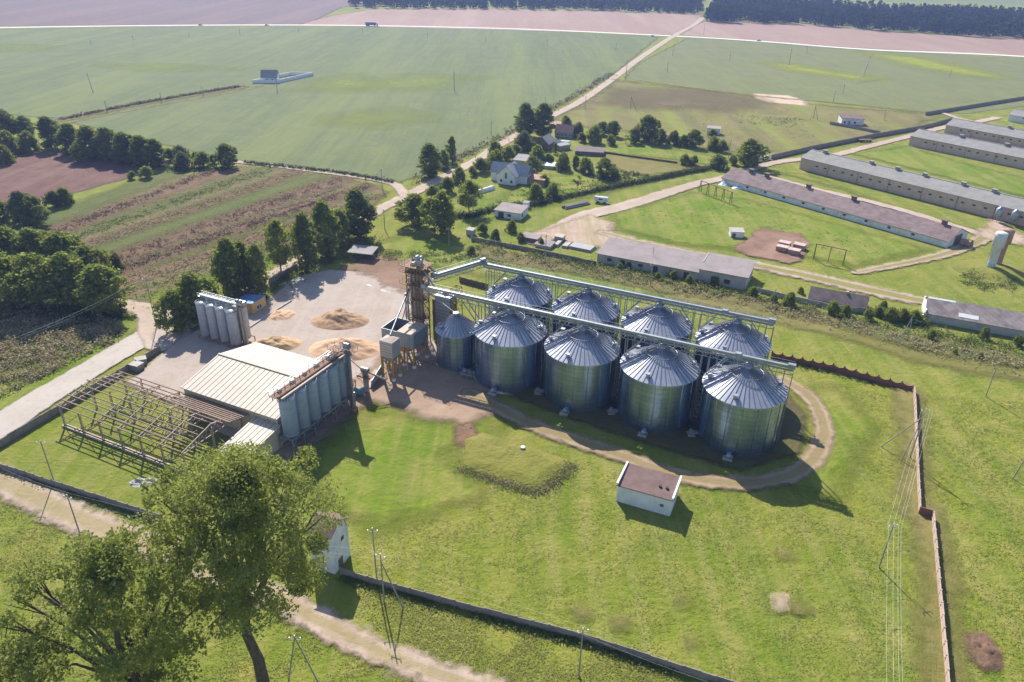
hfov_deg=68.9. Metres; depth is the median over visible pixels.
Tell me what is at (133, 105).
verge
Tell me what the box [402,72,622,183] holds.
roadside weeds
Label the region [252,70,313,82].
white compound
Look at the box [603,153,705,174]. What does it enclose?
garden
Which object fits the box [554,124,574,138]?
garden house
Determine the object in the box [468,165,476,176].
bush
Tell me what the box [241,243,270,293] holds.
tree
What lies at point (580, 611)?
bare ground
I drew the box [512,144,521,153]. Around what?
bush
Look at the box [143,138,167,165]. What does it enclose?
tree
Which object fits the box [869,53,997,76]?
field
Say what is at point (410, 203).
tree
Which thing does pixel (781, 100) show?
bare ground
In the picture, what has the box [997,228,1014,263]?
water tower
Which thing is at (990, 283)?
meadow weeds
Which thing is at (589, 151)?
garden shed
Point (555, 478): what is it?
tall weeds
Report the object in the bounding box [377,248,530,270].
tall weeds
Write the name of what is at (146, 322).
road
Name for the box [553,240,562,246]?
concrete slab stack
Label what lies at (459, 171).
bush
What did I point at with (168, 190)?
crop strip
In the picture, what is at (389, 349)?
loading bin
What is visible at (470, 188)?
tree
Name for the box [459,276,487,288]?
plank fence
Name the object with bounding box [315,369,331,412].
storage silo
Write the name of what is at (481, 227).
bush
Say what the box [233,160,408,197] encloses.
road
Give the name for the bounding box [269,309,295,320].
grain pile
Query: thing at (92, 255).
tree
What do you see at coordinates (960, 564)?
grass
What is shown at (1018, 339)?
bush
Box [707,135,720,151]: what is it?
bush
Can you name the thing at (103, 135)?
tree
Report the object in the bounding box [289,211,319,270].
tree
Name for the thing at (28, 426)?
concrete fence
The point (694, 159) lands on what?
bush
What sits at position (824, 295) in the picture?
old shed
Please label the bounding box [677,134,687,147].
bush
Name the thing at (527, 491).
tall weeds
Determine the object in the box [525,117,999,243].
dirt track
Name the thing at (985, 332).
bush
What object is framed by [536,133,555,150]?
wooden shed
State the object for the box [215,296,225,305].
slim silo
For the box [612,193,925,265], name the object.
meadow
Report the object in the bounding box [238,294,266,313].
yellow hut
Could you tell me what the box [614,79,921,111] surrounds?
path
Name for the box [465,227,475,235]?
shed
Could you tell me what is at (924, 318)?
tall weeds
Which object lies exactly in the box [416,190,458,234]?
tree
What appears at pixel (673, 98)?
bare ground
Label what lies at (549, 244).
shed
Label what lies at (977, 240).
dirt track
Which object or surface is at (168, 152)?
bush
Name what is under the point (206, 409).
derelict shed frame
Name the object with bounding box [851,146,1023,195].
meadow
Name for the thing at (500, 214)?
window
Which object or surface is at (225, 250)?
tree
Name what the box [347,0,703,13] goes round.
forest
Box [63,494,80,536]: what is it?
utility pole
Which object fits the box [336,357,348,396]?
storage silo
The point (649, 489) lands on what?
pump house
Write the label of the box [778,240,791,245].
rusty tank
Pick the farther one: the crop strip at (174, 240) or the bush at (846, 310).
the crop strip at (174, 240)
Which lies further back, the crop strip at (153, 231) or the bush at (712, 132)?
the bush at (712, 132)
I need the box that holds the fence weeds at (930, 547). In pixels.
[902,408,955,678]
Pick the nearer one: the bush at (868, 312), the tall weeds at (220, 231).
the bush at (868, 312)
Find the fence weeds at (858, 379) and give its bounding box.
[772,357,900,390]
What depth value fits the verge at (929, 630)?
129.74 m
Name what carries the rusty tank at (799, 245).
on the ground at (88, 464)
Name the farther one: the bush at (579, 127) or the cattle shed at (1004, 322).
the bush at (579, 127)
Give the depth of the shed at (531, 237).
261.62 m
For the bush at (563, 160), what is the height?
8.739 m
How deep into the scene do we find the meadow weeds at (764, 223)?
283.08 m
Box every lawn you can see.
[302,411,504,529]
[796,383,876,498]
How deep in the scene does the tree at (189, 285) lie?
196.39 m
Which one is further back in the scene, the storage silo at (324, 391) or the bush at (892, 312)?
the bush at (892, 312)
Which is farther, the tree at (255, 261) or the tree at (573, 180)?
the tree at (573, 180)
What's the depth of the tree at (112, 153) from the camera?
335.83 m
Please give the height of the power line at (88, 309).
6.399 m
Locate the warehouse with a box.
[180,342,341,456]
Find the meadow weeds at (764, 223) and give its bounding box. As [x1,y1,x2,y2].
[624,198,886,257]
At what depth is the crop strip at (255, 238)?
236.89 m
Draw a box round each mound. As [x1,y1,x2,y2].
[457,432,574,492]
[951,259,1023,282]
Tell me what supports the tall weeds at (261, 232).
on the ground at (88, 464)
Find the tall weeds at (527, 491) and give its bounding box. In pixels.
[457,459,575,495]
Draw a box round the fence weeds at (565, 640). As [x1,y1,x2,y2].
[334,572,743,681]
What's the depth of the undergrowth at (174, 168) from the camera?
334.36 m
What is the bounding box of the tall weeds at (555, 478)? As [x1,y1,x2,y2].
[453,460,581,497]
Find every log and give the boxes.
[565,202,588,207]
[565,203,589,209]
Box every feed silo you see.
[992,206,1003,221]
[1008,209,1019,225]
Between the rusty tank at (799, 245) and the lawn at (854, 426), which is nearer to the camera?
the lawn at (854, 426)
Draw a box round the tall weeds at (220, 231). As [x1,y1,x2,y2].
[116,182,374,272]
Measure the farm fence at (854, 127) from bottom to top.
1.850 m
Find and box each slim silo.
[195,299,210,336]
[205,301,219,339]
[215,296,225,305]
[215,304,229,341]
[225,299,234,308]
[225,307,241,344]
[235,307,250,338]
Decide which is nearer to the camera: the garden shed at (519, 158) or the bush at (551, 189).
the bush at (551, 189)
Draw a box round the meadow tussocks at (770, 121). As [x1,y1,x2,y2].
[736,113,802,126]
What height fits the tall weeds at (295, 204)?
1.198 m
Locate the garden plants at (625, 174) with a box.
[583,169,650,182]
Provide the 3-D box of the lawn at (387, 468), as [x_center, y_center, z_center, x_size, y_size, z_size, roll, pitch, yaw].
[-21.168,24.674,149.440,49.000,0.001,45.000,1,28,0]
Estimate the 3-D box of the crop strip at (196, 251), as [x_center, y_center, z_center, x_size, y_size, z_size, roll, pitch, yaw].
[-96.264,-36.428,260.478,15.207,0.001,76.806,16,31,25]
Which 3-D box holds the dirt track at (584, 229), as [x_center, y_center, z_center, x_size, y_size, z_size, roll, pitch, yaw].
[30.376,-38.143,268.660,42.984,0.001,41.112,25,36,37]
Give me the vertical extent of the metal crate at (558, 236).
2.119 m
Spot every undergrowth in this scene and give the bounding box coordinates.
[3,296,125,322]
[53,148,231,172]
[219,235,382,302]
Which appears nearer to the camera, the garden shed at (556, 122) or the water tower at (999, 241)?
the water tower at (999, 241)
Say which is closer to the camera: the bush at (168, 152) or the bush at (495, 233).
the bush at (495, 233)
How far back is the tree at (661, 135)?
389.34 m
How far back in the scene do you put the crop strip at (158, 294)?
222.62 m
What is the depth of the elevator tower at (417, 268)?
186.05 m
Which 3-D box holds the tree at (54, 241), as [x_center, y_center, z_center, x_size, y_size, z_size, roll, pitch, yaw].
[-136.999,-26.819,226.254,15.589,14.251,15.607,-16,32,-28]
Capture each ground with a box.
[0,0,1023,681]
[340,255,425,294]
[454,423,477,445]
[472,339,805,469]
[574,607,586,614]
[611,90,752,108]
[611,615,626,625]
[735,228,811,262]
[753,94,805,105]
[775,595,789,607]
[791,601,810,613]
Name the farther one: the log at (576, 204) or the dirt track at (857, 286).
the log at (576, 204)
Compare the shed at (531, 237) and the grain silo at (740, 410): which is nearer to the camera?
the grain silo at (740, 410)
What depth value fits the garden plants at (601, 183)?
320.60 m
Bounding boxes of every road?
[0,321,189,438]
[114,299,191,350]
[152,325,185,350]
[186,17,704,328]
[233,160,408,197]
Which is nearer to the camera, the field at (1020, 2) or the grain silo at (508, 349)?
the grain silo at (508, 349)
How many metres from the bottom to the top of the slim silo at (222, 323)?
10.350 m
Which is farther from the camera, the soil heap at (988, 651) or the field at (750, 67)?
the field at (750, 67)
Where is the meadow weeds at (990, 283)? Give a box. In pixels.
[959,268,1020,291]
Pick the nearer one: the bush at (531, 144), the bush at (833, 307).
the bush at (833, 307)
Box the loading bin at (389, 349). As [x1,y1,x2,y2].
[379,335,401,381]
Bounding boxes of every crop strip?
[11,169,189,233]
[42,168,233,232]
[71,168,269,235]
[85,170,304,247]
[94,174,322,251]
[99,176,350,265]
[118,221,292,288]
[119,185,375,276]
[148,237,353,303]
[157,215,289,265]
[169,196,324,251]
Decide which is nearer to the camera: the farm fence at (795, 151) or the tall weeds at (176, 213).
the tall weeds at (176, 213)
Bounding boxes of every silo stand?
[198,334,255,347]
[279,392,355,453]
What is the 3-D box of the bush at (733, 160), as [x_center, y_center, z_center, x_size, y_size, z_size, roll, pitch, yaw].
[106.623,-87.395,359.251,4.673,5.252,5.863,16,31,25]
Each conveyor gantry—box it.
[421,282,795,441]
[430,256,485,281]
[482,260,775,356]
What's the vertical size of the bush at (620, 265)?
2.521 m
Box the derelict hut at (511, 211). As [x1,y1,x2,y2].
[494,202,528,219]
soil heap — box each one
[962,633,1003,670]
[965,631,1000,667]
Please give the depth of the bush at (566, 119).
422.77 m
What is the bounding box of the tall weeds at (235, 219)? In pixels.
[105,174,354,272]
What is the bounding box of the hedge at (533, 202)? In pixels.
[430,165,713,218]
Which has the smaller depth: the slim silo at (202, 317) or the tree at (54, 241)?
the slim silo at (202, 317)
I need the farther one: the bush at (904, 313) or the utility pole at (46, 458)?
the bush at (904, 313)
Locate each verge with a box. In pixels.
[0,296,138,410]
[54,86,247,121]
[59,84,244,119]
[242,160,397,182]
[895,384,965,681]
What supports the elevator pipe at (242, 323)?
on the ground at (88, 464)
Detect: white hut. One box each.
[707,125,720,134]
[729,227,744,237]
[838,114,864,124]
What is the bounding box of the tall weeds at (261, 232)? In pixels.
[119,191,388,284]
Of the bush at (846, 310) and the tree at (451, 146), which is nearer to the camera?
the bush at (846, 310)
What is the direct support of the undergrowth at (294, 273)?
on the ground at (88, 464)
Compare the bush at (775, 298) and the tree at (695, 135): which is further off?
the tree at (695, 135)
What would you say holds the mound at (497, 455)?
on the ground at (88, 464)
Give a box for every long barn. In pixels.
[721,167,969,247]
[799,149,1023,225]
[908,129,1023,168]
[944,118,1023,147]
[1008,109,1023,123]
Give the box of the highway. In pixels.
[0,24,1023,56]
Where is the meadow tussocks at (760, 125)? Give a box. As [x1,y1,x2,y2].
[635,108,886,147]
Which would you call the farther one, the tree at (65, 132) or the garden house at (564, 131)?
the garden house at (564, 131)
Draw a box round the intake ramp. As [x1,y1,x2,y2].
[369,365,386,388]
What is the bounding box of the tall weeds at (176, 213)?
[76,169,304,247]
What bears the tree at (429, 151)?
on the ground at (88, 464)
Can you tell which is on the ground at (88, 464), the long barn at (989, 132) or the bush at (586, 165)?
the long barn at (989, 132)
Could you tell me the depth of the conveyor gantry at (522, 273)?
180.43 m
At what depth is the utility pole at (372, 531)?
118.93 m
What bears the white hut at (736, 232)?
on the ground at (88, 464)
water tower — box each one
[986,231,1008,266]
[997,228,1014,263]
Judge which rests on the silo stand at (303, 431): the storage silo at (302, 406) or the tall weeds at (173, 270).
the storage silo at (302, 406)
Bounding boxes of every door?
[338,555,343,566]
[953,233,962,244]
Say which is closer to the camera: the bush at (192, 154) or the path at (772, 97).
the bush at (192, 154)
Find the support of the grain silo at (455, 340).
on the ground at (88, 464)
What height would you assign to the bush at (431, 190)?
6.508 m
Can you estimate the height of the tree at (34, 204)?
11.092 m
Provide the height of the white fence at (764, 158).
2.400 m
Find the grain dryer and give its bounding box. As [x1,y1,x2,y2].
[432,285,462,339]
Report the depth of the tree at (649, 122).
394.10 m
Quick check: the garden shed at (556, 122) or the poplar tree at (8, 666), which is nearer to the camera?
the poplar tree at (8, 666)
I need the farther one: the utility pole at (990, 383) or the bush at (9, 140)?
the bush at (9, 140)
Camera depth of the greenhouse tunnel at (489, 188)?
313.57 m
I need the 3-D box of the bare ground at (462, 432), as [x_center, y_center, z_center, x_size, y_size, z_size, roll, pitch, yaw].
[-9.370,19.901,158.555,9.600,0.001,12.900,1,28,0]
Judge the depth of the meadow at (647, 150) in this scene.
378.62 m
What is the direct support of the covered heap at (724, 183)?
on the ground at (88, 464)
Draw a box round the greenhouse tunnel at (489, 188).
[478,185,494,193]
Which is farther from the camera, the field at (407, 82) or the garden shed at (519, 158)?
the field at (407, 82)
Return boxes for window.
[498,212,503,217]
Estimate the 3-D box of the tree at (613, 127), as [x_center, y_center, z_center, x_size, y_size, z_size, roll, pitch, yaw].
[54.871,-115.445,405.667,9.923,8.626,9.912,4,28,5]
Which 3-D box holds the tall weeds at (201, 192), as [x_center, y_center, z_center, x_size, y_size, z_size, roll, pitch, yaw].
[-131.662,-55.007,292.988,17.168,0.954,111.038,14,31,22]
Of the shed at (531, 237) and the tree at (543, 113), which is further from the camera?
the tree at (543, 113)
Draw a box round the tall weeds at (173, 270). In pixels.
[116,228,318,299]
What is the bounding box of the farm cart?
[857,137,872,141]
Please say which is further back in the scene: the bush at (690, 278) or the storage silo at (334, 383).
the bush at (690, 278)
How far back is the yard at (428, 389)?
171.18 m
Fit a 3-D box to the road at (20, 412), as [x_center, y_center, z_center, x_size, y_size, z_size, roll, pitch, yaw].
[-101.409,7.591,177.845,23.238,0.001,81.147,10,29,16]
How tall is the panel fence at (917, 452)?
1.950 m
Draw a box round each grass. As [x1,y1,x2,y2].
[0,497,419,681]
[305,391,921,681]
[349,585,686,681]
[924,394,1023,681]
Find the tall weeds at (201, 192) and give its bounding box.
[70,167,272,238]
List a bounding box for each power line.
[2,470,377,558]
[23,277,143,334]
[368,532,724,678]
[886,408,931,680]
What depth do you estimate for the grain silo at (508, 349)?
171.97 m
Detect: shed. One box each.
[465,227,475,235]
[513,153,542,166]
[520,232,542,242]
[534,238,555,248]
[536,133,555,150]
[542,161,560,169]
[550,121,567,127]
[557,142,570,150]
[575,146,604,155]
[595,237,705,280]
[698,252,756,289]
[808,286,869,309]
[922,296,1023,337]
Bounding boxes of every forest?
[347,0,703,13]
[703,0,1023,37]
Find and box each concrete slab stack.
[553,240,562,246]
[561,241,571,248]
[568,242,596,252]
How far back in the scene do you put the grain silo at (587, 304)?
182.84 m
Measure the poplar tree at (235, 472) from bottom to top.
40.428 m
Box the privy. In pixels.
[522,200,529,207]
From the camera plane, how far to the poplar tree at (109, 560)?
81.75 m
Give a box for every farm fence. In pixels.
[771,118,951,158]
[830,121,880,132]
[925,96,1023,114]
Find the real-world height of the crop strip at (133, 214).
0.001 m
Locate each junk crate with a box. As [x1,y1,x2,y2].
[128,360,144,371]
[134,355,147,364]
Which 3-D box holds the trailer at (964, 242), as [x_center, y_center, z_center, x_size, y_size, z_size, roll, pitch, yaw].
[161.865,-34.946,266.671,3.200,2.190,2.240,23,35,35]
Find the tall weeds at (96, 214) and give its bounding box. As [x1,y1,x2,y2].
[49,167,215,231]
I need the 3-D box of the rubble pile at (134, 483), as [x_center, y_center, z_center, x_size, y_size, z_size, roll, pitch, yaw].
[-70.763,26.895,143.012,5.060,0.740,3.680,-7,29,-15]
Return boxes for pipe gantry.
[699,180,732,203]
[813,243,846,265]
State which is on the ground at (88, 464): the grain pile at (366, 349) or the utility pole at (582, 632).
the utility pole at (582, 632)
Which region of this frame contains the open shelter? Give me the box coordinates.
[347,244,377,260]
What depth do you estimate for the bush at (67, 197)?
285.61 m
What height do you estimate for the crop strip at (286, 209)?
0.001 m
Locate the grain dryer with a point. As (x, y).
(441, 311)
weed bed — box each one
[673,293,1023,379]
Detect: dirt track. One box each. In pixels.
[0,466,504,681]
[460,375,834,489]
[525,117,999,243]
[534,215,612,246]
[596,230,923,303]
[745,170,978,233]
[851,234,991,273]
[976,218,1023,243]
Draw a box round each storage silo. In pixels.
[278,394,299,437]
[293,385,310,428]
[305,377,320,420]
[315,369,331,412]
[326,363,340,404]
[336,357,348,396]
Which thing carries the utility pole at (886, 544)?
on the ground at (88, 464)
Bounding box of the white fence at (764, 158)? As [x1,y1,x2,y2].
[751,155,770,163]
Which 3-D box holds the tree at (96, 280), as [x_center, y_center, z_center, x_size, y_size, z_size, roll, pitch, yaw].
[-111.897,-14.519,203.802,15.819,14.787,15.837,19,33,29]
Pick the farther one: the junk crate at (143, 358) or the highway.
the highway
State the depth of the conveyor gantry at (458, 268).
189.50 m
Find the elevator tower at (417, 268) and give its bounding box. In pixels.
[389,254,453,345]
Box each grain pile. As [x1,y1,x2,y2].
[249,336,302,350]
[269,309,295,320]
[308,337,379,360]
[310,308,368,329]
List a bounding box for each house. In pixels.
[307,512,350,573]
[489,161,548,185]
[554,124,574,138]
[616,461,681,515]
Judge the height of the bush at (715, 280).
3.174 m
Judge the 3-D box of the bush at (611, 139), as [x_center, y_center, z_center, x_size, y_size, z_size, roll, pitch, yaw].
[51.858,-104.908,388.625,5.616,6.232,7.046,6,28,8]
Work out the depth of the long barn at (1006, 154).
381.73 m
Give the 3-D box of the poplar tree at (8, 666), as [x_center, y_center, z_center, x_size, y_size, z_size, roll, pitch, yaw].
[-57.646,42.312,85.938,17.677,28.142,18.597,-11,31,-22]
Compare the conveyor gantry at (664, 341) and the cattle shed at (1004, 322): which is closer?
the conveyor gantry at (664, 341)
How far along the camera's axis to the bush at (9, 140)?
345.04 m
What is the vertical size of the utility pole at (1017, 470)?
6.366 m
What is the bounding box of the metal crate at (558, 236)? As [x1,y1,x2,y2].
[554,233,565,241]
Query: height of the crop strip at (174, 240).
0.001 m
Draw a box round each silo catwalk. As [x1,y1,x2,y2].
[197,290,246,306]
[268,351,344,401]
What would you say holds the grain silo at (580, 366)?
on the ground at (88, 464)
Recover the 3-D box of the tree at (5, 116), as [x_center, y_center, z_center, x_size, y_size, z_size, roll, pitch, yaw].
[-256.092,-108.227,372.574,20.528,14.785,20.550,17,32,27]
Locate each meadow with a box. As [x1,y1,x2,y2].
[373,234,662,296]
[588,144,729,163]
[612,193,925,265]
[772,170,969,227]
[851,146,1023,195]
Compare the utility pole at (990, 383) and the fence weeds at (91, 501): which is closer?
the fence weeds at (91, 501)
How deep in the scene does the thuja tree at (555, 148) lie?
369.12 m
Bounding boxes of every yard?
[128,270,468,448]
[265,354,497,460]
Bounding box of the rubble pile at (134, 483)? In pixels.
[129,478,156,486]
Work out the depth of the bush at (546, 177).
321.60 m
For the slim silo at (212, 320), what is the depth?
188.94 m
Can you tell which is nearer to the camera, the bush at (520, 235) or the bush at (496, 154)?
the bush at (520, 235)
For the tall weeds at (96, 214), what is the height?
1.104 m
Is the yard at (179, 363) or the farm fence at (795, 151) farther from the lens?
the farm fence at (795, 151)
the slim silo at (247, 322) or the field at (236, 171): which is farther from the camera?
the field at (236, 171)
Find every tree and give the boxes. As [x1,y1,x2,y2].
[0,109,17,134]
[0,224,19,254]
[0,252,28,309]
[0,252,56,304]
[0,515,228,681]
[0,611,76,681]
[3,190,36,224]
[4,227,55,256]
[5,115,35,136]
[13,194,51,225]
[33,116,59,148]
[34,230,85,259]
[36,250,91,307]
[52,123,82,153]
[68,140,94,161]
[72,244,113,266]
[72,263,134,317]
[74,125,104,157]
[88,126,114,160]
[107,146,127,163]
[112,131,133,163]
[126,439,351,681]
[128,135,157,164]
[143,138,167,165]
[151,288,192,332]
[174,271,221,324]
[209,236,247,297]
[212,143,237,166]
[231,239,252,290]
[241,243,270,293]
[260,218,302,271]
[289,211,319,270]
[308,199,342,256]
[334,208,353,246]
[341,187,378,238]
[394,193,429,226]
[416,142,443,176]
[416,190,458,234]
[444,136,456,162]
[455,179,484,210]
[513,102,535,134]
[523,156,543,173]
[531,103,556,136]
[552,143,559,153]
[571,155,579,168]
[572,176,581,189]
[595,157,617,177]
[596,121,607,134]
[605,120,621,135]
[627,127,641,143]
[634,114,661,140]
[653,128,668,144]
[686,129,705,147]
[735,138,773,166]
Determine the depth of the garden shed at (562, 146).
377.99 m
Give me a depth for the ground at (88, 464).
137.05 m
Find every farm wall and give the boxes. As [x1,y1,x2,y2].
[471,236,596,265]
[758,287,923,325]
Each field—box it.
[0,0,362,25]
[0,27,657,181]
[0,149,167,201]
[36,166,387,302]
[301,9,701,34]
[329,80,360,86]
[348,116,390,120]
[365,78,446,86]
[558,81,945,158]
[625,38,1023,113]
[681,21,1023,55]
[774,64,867,78]
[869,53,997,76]
[875,0,1023,4]
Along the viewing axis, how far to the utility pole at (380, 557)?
116.00 m
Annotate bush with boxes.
[0,130,23,154]
[0,144,16,165]
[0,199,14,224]
[15,130,42,153]
[40,190,62,206]
[56,186,76,206]
[105,251,125,268]
[127,171,135,178]
[137,165,152,177]
[162,147,172,160]
[170,150,194,170]
[171,144,190,158]
[189,151,196,159]
[192,150,209,166]
[207,154,215,162]
[424,185,440,196]
[439,148,450,167]
[439,176,454,190]
[452,166,466,184]
[466,245,475,253]
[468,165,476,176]
[471,157,488,171]
[476,223,488,233]
[485,148,504,170]
[486,140,502,156]
[489,228,499,239]
[501,145,515,160]
[504,219,517,232]
[511,130,532,151]
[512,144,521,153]
[516,231,524,241]
[526,182,543,200]
[528,141,535,151]
[529,144,544,160]
[540,174,550,184]
[542,152,554,161]
[544,182,558,197]
[552,152,572,171]
[561,116,572,124]
[575,121,583,136]
[577,132,586,141]
[577,156,594,173]
[583,124,604,144]
[606,134,616,145]
[616,263,623,268]
[655,272,661,279]
[665,130,678,145]
[668,270,678,279]
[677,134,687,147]
[679,153,691,164]
[686,274,694,283]
[690,155,698,164]
[706,128,717,136]
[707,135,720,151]
[708,153,729,170]
[711,276,718,285]
[717,139,730,152]
[729,155,737,165]
[747,286,758,295]
[770,293,778,302]
[780,292,796,306]
[797,287,803,293]
[826,300,841,314]
[841,304,851,316]
[864,307,873,319]
[874,306,883,316]
[878,300,887,307]
[883,306,899,321]
[896,308,910,324]
[910,309,922,319]
[924,329,936,339]
[976,326,990,338]
[1013,334,1023,347]
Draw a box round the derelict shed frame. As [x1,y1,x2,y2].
[55,371,249,472]
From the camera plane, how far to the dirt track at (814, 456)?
155.77 m
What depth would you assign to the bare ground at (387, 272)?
236.80 m
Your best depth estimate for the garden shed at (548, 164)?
346.99 m
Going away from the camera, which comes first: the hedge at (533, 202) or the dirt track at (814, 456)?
the dirt track at (814, 456)
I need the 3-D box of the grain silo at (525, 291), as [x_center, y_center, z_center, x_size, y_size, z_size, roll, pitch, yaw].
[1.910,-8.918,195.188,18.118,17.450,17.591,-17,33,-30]
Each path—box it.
[57,85,262,124]
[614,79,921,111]
[942,113,978,121]
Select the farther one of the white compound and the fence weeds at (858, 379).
the white compound
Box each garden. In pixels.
[470,172,666,221]
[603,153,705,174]
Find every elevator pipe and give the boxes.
[231,299,248,345]
[327,340,357,413]
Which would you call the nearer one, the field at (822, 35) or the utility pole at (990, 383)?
the utility pole at (990, 383)
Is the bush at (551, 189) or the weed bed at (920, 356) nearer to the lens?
the weed bed at (920, 356)
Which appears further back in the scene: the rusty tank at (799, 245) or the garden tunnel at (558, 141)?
the garden tunnel at (558, 141)
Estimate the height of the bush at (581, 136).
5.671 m
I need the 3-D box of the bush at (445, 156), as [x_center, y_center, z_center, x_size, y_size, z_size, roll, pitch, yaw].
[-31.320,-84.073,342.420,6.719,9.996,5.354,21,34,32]
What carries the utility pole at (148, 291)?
on the ground at (88, 464)
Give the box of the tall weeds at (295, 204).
[127,184,345,265]
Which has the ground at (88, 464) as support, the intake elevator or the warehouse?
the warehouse
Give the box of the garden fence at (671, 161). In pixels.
[604,151,676,162]
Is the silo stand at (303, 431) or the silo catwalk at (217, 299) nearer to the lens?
the silo stand at (303, 431)
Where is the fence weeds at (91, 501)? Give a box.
[0,468,151,524]
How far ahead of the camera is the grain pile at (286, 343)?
190.60 m
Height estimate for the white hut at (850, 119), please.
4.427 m
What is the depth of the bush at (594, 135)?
389.38 m
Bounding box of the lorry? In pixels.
[365,22,378,25]
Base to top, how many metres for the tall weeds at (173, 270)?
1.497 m
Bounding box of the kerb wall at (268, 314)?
[250,300,291,326]
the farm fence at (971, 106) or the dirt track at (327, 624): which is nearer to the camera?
the dirt track at (327, 624)
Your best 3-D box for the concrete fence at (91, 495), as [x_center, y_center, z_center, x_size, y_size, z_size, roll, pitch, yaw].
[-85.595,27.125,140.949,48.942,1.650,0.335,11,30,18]
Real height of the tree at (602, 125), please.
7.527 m
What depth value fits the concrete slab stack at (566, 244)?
258.00 m
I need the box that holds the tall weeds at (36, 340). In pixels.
[0,303,124,395]
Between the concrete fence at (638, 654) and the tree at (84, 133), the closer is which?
the concrete fence at (638, 654)
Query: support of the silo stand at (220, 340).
on the ground at (88, 464)
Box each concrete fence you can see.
[0,345,160,447]
[0,464,161,520]
[269,264,297,283]
[339,567,735,681]
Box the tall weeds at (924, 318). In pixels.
[872,304,931,326]
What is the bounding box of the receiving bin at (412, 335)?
[381,318,428,371]
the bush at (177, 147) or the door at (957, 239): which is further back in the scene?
the bush at (177, 147)
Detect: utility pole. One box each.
[36,440,53,479]
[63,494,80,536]
[142,277,154,318]
[288,635,318,681]
[367,528,377,578]
[375,553,403,607]
[577,628,588,675]
[878,523,897,567]
[881,409,929,462]
[898,316,912,342]
[985,368,996,396]
[1012,460,1023,478]
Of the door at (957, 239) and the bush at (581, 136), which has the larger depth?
the bush at (581, 136)
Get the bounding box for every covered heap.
[718,181,729,185]
[732,186,742,189]
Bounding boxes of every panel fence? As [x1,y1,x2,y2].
[771,350,913,389]
[913,386,921,510]
[918,506,933,516]
[931,511,949,681]
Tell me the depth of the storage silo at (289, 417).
148.81 m
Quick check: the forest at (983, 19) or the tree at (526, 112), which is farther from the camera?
the forest at (983, 19)
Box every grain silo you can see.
[435,311,474,374]
[466,311,546,396]
[487,276,553,338]
[534,326,619,416]
[551,290,620,340]
[607,344,699,437]
[618,304,692,367]
[686,361,787,461]
[694,320,771,392]
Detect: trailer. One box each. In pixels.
[594,195,609,203]
[959,238,971,245]
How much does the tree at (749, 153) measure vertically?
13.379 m
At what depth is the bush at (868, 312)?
211.33 m
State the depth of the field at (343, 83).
537.38 m
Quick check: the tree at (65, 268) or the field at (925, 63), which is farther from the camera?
the field at (925, 63)
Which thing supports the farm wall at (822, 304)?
on the ground at (88, 464)
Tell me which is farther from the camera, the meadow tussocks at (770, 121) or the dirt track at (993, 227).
the meadow tussocks at (770, 121)
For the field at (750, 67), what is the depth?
617.92 m
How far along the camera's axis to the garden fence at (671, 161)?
366.04 m
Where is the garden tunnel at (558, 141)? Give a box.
[555,140,569,142]
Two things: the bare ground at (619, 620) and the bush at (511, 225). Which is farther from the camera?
the bush at (511, 225)
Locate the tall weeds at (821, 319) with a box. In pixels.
[461,241,1023,375]
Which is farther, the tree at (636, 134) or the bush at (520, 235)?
the tree at (636, 134)
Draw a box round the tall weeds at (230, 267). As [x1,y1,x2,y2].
[133,234,351,310]
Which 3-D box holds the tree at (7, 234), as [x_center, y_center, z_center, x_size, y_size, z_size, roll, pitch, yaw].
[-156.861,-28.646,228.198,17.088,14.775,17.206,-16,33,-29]
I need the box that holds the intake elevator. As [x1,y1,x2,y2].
[351,359,384,396]
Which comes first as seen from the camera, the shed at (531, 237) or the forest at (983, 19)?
the shed at (531, 237)
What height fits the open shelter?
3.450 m
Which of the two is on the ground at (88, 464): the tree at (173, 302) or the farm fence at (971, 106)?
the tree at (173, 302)
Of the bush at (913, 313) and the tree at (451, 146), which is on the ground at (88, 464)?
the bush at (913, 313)
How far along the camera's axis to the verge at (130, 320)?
180.02 m
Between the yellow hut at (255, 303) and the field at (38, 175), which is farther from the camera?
the field at (38, 175)
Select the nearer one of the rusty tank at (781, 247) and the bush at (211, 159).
the rusty tank at (781, 247)
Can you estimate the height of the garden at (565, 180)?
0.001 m
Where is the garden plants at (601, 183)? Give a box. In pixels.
[485,175,654,208]
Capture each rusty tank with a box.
[776,244,789,252]
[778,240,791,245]
[787,247,801,255]
[793,242,806,250]

